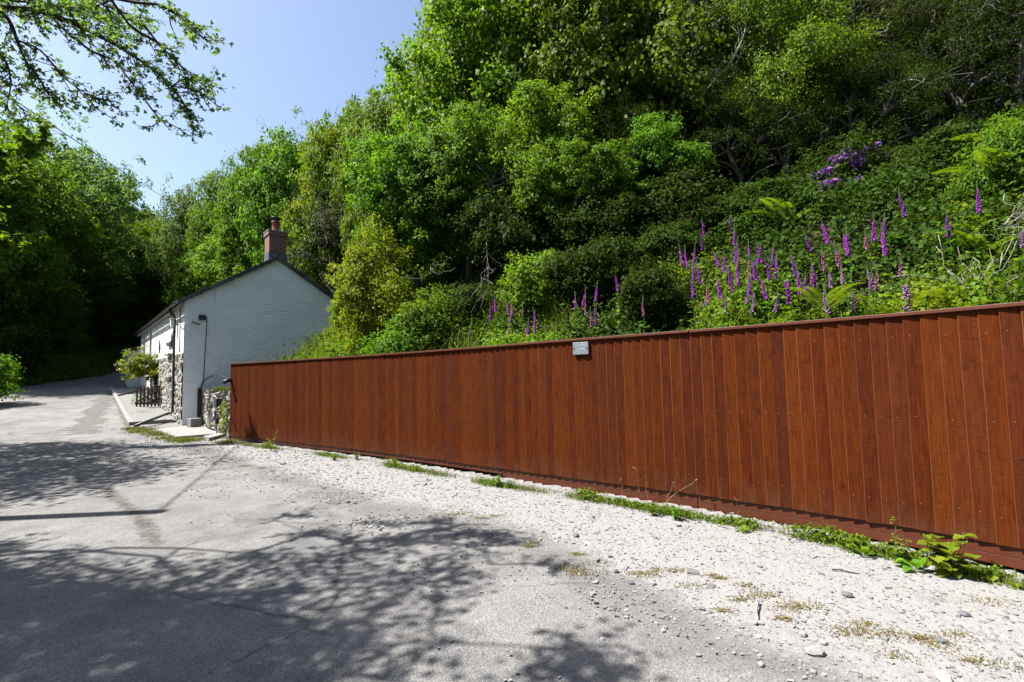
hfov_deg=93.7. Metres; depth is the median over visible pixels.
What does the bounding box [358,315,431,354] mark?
shrub
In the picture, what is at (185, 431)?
concrete apron
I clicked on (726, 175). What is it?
dark tree
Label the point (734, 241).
foxglove
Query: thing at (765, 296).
foxglove
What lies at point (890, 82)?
dark tree
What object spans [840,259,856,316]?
foxglove
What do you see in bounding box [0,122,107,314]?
broadleaf tree
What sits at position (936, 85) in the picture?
dead branch
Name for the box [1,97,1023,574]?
ground
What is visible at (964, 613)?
stone
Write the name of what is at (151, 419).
drain pipe
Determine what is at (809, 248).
foxglove
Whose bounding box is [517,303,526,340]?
foxglove
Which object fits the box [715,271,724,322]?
foxglove
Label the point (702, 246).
foxglove
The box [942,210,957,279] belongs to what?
foxglove
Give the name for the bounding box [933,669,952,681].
stone
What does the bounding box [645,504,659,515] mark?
weed
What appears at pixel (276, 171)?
broadleaf tree
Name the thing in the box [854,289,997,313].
fern
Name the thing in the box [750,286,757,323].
foxglove
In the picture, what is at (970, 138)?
fern
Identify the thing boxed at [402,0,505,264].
broadleaf tree
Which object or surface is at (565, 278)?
shrub
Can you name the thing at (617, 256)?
shrub
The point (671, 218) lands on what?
wood undergrowth
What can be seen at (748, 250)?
foxglove
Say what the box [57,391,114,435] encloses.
pale road patch
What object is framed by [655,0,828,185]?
birch tree
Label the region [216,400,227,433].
wall ivy
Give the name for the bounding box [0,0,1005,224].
sky
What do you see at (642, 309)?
foxglove
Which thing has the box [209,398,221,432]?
hose reel
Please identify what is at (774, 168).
broadleaf tree
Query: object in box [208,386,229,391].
wall top grass
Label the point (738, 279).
foxglove
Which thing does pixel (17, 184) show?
roadside tree
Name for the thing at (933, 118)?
broadleaf tree
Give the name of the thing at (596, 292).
foxglove
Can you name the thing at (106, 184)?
broadleaf tree
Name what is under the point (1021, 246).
foxglove
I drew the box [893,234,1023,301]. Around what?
bramble stems
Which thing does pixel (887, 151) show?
shrub
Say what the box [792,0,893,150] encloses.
dark tree
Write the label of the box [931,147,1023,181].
fern
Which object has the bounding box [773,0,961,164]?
broadleaf tree
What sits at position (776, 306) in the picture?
foxglove
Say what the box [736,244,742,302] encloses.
foxglove
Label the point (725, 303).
foxglove
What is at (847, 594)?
stone
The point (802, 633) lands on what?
stone
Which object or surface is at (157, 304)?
broadleaf tree
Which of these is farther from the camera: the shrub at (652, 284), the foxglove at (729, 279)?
the shrub at (652, 284)
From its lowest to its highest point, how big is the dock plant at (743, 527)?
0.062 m
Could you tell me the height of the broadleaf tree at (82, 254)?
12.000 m
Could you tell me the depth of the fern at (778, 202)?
8.64 m
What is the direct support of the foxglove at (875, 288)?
on the ground at (817, 225)
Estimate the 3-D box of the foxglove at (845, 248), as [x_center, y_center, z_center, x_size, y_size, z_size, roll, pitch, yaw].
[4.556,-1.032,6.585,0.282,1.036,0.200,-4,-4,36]
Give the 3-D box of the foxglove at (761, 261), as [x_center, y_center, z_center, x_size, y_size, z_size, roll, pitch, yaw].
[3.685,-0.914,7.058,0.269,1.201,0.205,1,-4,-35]
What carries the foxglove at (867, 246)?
on the ground at (817, 225)
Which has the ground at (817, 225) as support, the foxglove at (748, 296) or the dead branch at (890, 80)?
the foxglove at (748, 296)
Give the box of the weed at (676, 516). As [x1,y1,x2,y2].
[669,505,683,519]
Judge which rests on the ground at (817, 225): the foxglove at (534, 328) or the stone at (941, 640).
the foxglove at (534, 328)
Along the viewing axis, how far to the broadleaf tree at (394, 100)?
23.53 m
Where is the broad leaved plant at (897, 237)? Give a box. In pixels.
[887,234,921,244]
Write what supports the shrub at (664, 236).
on the ground at (817, 225)
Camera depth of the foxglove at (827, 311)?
5.34 m
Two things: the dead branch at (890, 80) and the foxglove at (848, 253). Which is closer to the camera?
the foxglove at (848, 253)
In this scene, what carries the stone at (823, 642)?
on the gravel verge
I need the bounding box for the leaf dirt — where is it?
[103,489,155,540]
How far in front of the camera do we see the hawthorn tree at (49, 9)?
4.63 m
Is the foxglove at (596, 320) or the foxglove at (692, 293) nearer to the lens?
the foxglove at (692, 293)
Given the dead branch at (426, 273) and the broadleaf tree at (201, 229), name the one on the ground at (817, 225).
the broadleaf tree at (201, 229)
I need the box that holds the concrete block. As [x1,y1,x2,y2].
[187,418,200,426]
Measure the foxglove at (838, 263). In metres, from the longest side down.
1.255 x 0.319 x 0.269 m
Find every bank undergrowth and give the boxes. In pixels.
[276,146,1023,359]
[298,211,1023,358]
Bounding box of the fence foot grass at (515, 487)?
[238,442,1023,590]
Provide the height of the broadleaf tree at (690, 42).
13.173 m
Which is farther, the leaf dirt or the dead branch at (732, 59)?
the dead branch at (732, 59)
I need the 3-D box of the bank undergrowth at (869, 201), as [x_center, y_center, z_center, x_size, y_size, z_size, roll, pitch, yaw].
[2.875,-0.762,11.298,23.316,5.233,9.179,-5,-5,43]
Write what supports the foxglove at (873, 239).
on the ground at (817, 225)
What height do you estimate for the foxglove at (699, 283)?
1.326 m
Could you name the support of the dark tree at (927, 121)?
on the ground at (817, 225)
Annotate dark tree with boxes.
[0,314,60,372]
[261,170,309,277]
[447,185,558,280]
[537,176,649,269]
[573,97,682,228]
[628,161,736,234]
[669,55,837,193]
[680,104,790,191]
[717,101,884,179]
[762,17,995,177]
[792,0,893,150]
[840,4,960,126]
[847,0,1000,146]
[853,0,1023,149]
[912,0,1023,130]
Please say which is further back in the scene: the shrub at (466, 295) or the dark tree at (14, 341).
the dark tree at (14, 341)
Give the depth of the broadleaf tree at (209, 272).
32.55 m
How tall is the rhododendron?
1.941 m
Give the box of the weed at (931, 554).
[919,543,950,568]
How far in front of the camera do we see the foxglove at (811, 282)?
5.86 m
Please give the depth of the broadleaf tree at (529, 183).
11.69 m
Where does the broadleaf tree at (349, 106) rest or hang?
on the ground at (817, 225)
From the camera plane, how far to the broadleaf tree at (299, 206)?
23.19 m
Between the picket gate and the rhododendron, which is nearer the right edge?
the rhododendron
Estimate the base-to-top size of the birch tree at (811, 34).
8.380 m
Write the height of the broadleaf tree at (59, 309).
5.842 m
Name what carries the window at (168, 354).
in the cottage
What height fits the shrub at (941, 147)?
1.405 m
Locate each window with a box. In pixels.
[164,353,171,379]
[165,314,172,345]
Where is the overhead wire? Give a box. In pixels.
[0,90,169,200]
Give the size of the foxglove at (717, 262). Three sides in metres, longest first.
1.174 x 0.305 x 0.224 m
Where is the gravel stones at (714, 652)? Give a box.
[123,440,897,681]
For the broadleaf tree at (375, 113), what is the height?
13.760 m
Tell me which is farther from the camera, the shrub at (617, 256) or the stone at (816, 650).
the shrub at (617, 256)
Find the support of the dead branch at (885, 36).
attached to the dark tree at (958, 103)
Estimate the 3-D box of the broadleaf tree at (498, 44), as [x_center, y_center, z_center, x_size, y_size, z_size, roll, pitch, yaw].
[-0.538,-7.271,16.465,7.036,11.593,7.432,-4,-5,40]
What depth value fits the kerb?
16.34 m
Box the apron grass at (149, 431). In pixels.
[113,406,244,444]
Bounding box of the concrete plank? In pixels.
[203,433,224,439]
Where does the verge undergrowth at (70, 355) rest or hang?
on the ground at (817, 225)
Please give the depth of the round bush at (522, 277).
9.54 m
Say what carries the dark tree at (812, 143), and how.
on the ground at (817, 225)
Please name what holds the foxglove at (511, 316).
on the ground at (817, 225)
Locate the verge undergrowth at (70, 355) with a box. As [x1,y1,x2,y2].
[2,340,140,386]
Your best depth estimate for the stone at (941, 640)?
2.71 m
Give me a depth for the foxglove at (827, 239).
6.60 m
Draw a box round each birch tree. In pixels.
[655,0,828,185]
[676,0,891,181]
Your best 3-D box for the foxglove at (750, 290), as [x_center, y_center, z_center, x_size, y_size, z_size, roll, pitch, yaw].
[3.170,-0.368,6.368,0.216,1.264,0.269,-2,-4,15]
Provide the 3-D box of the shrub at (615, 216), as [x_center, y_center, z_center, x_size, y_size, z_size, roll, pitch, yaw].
[1.914,-2.424,11.142,2.529,2.342,2.306,-1,-4,-10]
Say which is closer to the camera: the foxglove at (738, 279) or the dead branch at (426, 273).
the foxglove at (738, 279)
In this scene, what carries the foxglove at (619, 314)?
on the ground at (817, 225)
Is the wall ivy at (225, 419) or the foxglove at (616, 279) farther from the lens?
the wall ivy at (225, 419)
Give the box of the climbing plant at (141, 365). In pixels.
[115,345,158,395]
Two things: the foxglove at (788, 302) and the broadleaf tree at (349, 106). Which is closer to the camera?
the foxglove at (788, 302)
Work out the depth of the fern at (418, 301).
10.38 m
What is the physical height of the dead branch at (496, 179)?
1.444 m
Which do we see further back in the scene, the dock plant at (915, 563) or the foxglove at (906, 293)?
the foxglove at (906, 293)
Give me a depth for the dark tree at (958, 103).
10.56 m
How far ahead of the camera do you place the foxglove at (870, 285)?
5.73 m
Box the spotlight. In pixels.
[222,378,231,384]
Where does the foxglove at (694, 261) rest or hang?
on the ground at (817, 225)
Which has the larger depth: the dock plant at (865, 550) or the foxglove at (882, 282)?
the foxglove at (882, 282)
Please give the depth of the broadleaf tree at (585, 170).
11.10 m
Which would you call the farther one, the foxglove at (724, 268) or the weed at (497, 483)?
the foxglove at (724, 268)
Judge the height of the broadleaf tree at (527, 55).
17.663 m
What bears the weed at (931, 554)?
on the gravel verge
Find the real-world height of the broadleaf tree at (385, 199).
5.838 m
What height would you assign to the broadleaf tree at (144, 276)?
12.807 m
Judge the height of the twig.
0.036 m
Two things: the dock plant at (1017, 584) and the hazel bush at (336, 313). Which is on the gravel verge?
the dock plant at (1017, 584)
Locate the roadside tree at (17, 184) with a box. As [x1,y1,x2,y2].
[0,119,56,254]
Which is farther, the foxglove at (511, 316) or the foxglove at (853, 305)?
the foxglove at (511, 316)
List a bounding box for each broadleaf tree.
[0,89,163,346]
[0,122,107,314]
[0,273,94,351]
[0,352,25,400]
[7,146,141,211]
[9,185,126,308]
[69,181,161,285]
[90,209,171,339]
[122,209,188,320]
[144,172,211,304]
[150,250,210,303]
[177,165,244,295]
[181,197,260,288]
[203,141,267,281]
[209,131,287,252]
[223,115,313,271]
[260,103,341,261]
[275,122,351,290]
[278,89,359,293]
[287,160,355,294]
[315,98,370,156]
[322,85,431,300]
[339,103,479,289]
[369,0,580,261]
[370,60,411,283]
[386,22,438,122]
[390,97,536,288]
[393,24,481,278]
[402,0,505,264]
[443,1,626,109]
[491,61,623,246]
[501,0,735,167]
[517,124,638,247]
[608,110,723,229]
[609,1,765,100]
[636,0,784,181]
[724,41,949,179]
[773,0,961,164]
[834,0,1022,143]
[860,0,1023,128]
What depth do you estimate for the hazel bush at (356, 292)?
11.30 m
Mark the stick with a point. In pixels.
(756, 615)
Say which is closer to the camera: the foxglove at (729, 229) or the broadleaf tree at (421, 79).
the foxglove at (729, 229)
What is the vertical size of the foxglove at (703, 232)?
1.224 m
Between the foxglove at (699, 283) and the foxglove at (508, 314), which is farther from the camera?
the foxglove at (508, 314)
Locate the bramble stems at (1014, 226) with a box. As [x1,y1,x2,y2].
[962,193,1023,272]
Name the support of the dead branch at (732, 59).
attached to the dark tree at (740, 172)
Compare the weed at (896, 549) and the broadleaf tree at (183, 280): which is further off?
the broadleaf tree at (183, 280)
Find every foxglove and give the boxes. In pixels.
[467,322,470,345]
[487,301,493,344]
[492,293,499,329]
[505,298,512,331]
[506,308,513,339]
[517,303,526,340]
[526,317,532,341]
[532,310,537,336]
[572,293,579,326]
[579,287,585,329]
[584,296,590,337]
[590,306,595,336]
[591,280,597,329]
[593,300,600,336]
[613,270,623,328]
[613,286,623,330]
[640,295,646,332]
[678,245,686,305]
[684,244,701,305]
[688,243,700,290]
[688,274,697,329]
[691,260,702,318]
[696,259,707,324]
[698,286,708,327]
[700,232,705,257]
[701,217,710,262]
[704,279,713,325]
[712,249,724,287]
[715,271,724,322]
[720,251,731,314]
[720,290,728,326]
[724,212,733,257]
[726,260,736,322]
[728,269,738,324]
[730,226,739,262]
[731,237,741,288]
[734,258,744,311]
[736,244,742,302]
[737,242,752,293]
[740,277,751,321]
[747,266,754,323]
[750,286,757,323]
[751,240,762,284]
[751,256,760,318]
[755,240,767,308]
[758,273,776,322]
[763,251,775,320]
[765,241,782,308]
[765,252,779,313]
[770,286,778,322]
[782,274,794,321]
[782,274,797,321]
[790,249,802,308]
[796,264,804,320]
[801,272,810,319]
[804,230,822,294]
[809,258,820,319]
[810,266,825,318]
[819,245,838,318]
[821,218,836,296]
[823,282,830,317]
[828,267,832,299]
[832,245,849,305]
[833,241,861,316]
[836,229,854,292]
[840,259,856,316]
[844,227,857,310]
[850,287,855,316]
[861,228,885,291]
[864,264,872,308]
[865,211,879,298]
[869,264,878,314]
[872,212,888,280]
[872,218,897,294]
[879,223,897,291]
[892,254,902,307]
[897,187,925,267]
[902,276,911,311]
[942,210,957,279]
[967,182,986,250]
[1010,228,1023,286]
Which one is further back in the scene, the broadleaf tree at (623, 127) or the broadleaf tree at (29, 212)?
the broadleaf tree at (29, 212)
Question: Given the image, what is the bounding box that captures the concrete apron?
[156,426,217,438]
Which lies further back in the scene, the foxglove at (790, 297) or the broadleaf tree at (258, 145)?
the broadleaf tree at (258, 145)
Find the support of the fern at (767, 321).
on the bank undergrowth at (976, 284)
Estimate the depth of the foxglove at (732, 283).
6.75 m
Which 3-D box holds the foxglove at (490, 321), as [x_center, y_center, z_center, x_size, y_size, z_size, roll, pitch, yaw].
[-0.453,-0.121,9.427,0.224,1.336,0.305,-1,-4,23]
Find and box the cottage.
[120,216,335,425]
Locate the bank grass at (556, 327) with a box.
[263,199,1023,360]
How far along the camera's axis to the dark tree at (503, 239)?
11.63 m
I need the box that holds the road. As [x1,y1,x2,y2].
[0,369,845,681]
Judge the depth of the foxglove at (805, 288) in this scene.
5.84 m
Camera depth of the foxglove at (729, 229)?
8.64 m
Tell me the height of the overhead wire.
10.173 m
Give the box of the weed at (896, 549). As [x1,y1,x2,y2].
[890,517,911,560]
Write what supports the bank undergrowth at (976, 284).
on the ground at (817, 225)
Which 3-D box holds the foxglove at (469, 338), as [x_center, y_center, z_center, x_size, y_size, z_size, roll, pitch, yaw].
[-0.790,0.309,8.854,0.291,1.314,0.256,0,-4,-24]
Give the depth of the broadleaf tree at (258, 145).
34.74 m
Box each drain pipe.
[118,391,135,395]
[134,412,168,426]
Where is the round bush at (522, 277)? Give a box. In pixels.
[496,248,567,324]
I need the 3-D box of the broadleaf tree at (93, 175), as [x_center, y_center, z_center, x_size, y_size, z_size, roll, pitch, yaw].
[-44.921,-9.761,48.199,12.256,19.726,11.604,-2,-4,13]
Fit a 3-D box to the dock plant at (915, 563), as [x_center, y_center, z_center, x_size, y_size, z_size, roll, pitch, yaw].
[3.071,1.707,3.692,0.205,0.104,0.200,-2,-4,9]
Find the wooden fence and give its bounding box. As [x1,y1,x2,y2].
[229,302,1023,569]
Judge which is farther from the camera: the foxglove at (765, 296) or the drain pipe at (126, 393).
the drain pipe at (126, 393)
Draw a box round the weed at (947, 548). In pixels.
[917,532,980,578]
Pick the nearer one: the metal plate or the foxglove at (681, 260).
the metal plate
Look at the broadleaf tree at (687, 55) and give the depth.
12.38 m
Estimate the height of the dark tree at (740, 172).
4.784 m
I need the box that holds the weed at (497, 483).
[493,475,500,486]
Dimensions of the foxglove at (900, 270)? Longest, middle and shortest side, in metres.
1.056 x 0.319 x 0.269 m
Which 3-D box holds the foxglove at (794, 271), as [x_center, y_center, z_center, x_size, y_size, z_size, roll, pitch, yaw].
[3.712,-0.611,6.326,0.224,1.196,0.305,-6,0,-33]
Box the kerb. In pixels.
[110,388,172,425]
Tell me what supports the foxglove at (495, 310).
on the ground at (817, 225)
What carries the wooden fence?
on the ground at (817, 225)
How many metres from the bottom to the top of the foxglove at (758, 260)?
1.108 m
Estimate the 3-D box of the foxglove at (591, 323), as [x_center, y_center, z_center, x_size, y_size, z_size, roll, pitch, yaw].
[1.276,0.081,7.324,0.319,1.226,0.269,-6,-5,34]
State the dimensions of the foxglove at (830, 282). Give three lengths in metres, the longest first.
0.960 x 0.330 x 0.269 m
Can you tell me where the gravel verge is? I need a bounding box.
[185,437,1023,681]
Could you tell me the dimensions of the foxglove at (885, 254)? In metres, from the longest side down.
1.318 x 0.305 x 0.224 m
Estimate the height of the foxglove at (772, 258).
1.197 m
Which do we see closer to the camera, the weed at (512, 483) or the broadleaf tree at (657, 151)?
the weed at (512, 483)
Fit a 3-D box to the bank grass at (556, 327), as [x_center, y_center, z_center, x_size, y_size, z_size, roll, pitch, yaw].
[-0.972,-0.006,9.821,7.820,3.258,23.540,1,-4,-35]
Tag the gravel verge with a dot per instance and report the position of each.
(899, 668)
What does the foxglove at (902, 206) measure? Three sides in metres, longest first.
1.246 x 0.308 x 0.284 m
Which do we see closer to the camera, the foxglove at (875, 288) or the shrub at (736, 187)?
the foxglove at (875, 288)
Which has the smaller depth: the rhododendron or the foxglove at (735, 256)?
the foxglove at (735, 256)
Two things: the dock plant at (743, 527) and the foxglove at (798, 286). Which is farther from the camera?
the foxglove at (798, 286)
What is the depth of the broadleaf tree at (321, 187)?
23.20 m
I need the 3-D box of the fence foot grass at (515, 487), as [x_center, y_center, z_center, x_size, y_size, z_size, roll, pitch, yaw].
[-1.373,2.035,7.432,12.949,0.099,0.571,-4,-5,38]
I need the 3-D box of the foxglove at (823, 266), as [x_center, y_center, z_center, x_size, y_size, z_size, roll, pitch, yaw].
[3.900,-0.548,5.980,0.289,1.315,0.274,2,-5,-38]
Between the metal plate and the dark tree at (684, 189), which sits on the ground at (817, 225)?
the dark tree at (684, 189)
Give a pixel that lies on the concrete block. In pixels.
(193, 422)
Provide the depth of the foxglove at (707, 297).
6.65 m
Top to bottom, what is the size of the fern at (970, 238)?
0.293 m
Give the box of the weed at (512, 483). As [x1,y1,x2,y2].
[505,479,515,486]
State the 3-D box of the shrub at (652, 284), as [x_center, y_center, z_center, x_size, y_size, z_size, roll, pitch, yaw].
[2.271,-0.611,7.847,1.250,1.405,1.371,0,-4,-11]
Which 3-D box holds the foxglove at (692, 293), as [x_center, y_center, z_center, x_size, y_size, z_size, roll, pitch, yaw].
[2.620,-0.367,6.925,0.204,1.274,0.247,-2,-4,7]
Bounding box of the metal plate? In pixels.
[573,342,588,354]
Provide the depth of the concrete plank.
12.38 m
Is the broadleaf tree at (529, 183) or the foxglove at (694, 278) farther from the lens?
the broadleaf tree at (529, 183)
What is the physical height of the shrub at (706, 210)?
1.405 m
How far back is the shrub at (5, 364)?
19.25 m
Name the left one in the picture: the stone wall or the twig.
the stone wall
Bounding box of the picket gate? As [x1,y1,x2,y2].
[135,381,162,407]
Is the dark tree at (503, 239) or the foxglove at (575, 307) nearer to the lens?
the foxglove at (575, 307)
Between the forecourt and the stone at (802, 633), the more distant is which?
the forecourt
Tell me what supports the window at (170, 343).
in the cottage
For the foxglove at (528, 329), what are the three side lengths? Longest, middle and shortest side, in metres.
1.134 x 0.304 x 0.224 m
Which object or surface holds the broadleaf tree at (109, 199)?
on the ground at (817, 225)
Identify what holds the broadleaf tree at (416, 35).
on the ground at (817, 225)
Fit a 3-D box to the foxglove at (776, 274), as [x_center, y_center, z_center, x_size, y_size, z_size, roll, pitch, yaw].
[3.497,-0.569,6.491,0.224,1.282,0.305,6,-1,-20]
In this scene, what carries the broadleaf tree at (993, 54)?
on the ground at (817, 225)
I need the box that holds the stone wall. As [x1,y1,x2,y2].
[202,387,230,439]
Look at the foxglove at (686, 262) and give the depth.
7.97 m
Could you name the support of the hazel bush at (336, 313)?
on the ground at (817, 225)
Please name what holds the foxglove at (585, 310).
on the ground at (817, 225)
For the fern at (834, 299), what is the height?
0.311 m
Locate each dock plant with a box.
[735,524,748,533]
[851,543,875,555]
[892,557,927,572]
[980,573,1001,585]
[1008,580,1022,588]
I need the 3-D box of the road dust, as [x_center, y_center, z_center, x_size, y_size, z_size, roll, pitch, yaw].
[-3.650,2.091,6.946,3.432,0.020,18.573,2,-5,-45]
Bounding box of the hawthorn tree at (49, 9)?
[0,0,234,143]
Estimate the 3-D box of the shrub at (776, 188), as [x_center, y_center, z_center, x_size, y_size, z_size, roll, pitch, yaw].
[5.184,-2.652,9.805,2.207,1.405,2.013,-2,-4,15]
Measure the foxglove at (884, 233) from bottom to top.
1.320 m
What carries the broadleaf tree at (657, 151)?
on the ground at (817, 225)
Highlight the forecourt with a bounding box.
[114,388,175,420]
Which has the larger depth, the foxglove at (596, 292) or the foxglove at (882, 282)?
the foxglove at (596, 292)
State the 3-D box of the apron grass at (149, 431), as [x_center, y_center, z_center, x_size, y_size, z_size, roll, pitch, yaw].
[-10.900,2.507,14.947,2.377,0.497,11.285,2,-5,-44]
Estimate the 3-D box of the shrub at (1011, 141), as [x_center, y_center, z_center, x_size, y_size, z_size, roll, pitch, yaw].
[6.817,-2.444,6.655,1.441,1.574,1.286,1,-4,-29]
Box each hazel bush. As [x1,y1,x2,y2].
[319,211,424,351]
[326,273,362,342]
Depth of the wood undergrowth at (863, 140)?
17.99 m
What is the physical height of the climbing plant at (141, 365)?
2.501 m
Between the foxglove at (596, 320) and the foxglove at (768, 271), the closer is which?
the foxglove at (768, 271)
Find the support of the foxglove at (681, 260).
on the ground at (817, 225)
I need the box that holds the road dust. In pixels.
[190,441,831,668]
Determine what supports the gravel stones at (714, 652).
on the gravel verge
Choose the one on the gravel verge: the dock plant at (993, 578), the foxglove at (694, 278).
the dock plant at (993, 578)
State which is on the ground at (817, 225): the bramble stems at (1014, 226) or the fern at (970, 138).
the bramble stems at (1014, 226)
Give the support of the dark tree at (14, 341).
on the ground at (817, 225)
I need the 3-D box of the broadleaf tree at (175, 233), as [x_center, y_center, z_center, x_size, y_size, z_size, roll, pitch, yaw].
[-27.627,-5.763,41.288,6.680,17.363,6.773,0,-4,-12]
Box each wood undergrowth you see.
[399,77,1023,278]
[399,100,1023,288]
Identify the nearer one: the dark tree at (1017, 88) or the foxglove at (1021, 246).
the foxglove at (1021, 246)
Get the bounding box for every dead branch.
[403,267,455,278]
[470,149,524,207]
[471,242,513,311]
[704,1,773,92]
[867,2,933,66]
[877,49,986,121]
[926,52,970,105]
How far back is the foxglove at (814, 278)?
5.89 m
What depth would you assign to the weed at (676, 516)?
4.99 m
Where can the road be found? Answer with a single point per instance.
(96, 585)
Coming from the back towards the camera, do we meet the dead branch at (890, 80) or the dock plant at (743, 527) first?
the dead branch at (890, 80)
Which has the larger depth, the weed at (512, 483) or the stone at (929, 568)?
the weed at (512, 483)
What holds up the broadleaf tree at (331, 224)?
on the ground at (817, 225)
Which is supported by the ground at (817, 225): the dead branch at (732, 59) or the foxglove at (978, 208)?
the foxglove at (978, 208)
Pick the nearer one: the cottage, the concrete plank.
the concrete plank
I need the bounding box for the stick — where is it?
[753,598,758,624]
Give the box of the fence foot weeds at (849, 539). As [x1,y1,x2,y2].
[260,441,1019,584]
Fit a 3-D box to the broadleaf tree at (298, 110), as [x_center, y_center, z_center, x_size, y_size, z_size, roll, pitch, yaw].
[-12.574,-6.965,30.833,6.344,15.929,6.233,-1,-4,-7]
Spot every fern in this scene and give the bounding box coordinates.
[416,300,438,311]
[729,313,812,324]
[745,198,828,222]
[782,282,868,308]
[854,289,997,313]
[929,230,1021,251]
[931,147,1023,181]
[950,119,1019,152]
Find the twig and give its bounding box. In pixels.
[832,569,874,575]
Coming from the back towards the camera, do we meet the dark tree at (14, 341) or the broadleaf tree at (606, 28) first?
the dark tree at (14, 341)
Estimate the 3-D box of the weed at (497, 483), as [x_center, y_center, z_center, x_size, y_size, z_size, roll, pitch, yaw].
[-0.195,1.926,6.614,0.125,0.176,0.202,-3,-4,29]
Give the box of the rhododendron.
[775,112,900,206]
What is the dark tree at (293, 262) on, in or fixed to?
on the ground at (817, 225)
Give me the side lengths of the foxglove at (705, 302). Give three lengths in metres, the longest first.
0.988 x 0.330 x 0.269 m
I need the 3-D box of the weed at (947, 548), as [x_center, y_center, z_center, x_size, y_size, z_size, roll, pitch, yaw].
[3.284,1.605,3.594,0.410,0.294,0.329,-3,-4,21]
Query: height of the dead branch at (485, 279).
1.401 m
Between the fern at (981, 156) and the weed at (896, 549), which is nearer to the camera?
the weed at (896, 549)
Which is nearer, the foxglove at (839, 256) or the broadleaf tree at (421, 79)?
the foxglove at (839, 256)
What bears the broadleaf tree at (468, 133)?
on the ground at (817, 225)
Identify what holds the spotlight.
attached to the wooden fence
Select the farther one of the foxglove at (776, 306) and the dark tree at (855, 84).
the dark tree at (855, 84)
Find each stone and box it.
[799,630,806,636]
[805,645,824,656]
[819,640,827,644]
[841,591,853,597]
[923,564,936,571]
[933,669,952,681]
[936,637,947,643]
[958,610,970,616]
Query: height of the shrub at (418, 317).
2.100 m
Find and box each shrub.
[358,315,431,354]
[391,282,463,351]
[439,281,505,326]
[539,243,615,311]
[574,228,657,305]
[612,260,692,330]
[630,218,718,273]
[667,193,729,242]
[713,169,830,230]
[721,182,756,208]
[847,138,924,192]
[884,113,999,187]
[940,103,1023,203]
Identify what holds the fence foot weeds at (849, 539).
on the fence foot soil
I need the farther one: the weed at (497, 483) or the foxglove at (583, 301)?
the foxglove at (583, 301)
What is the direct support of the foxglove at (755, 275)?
on the ground at (817, 225)

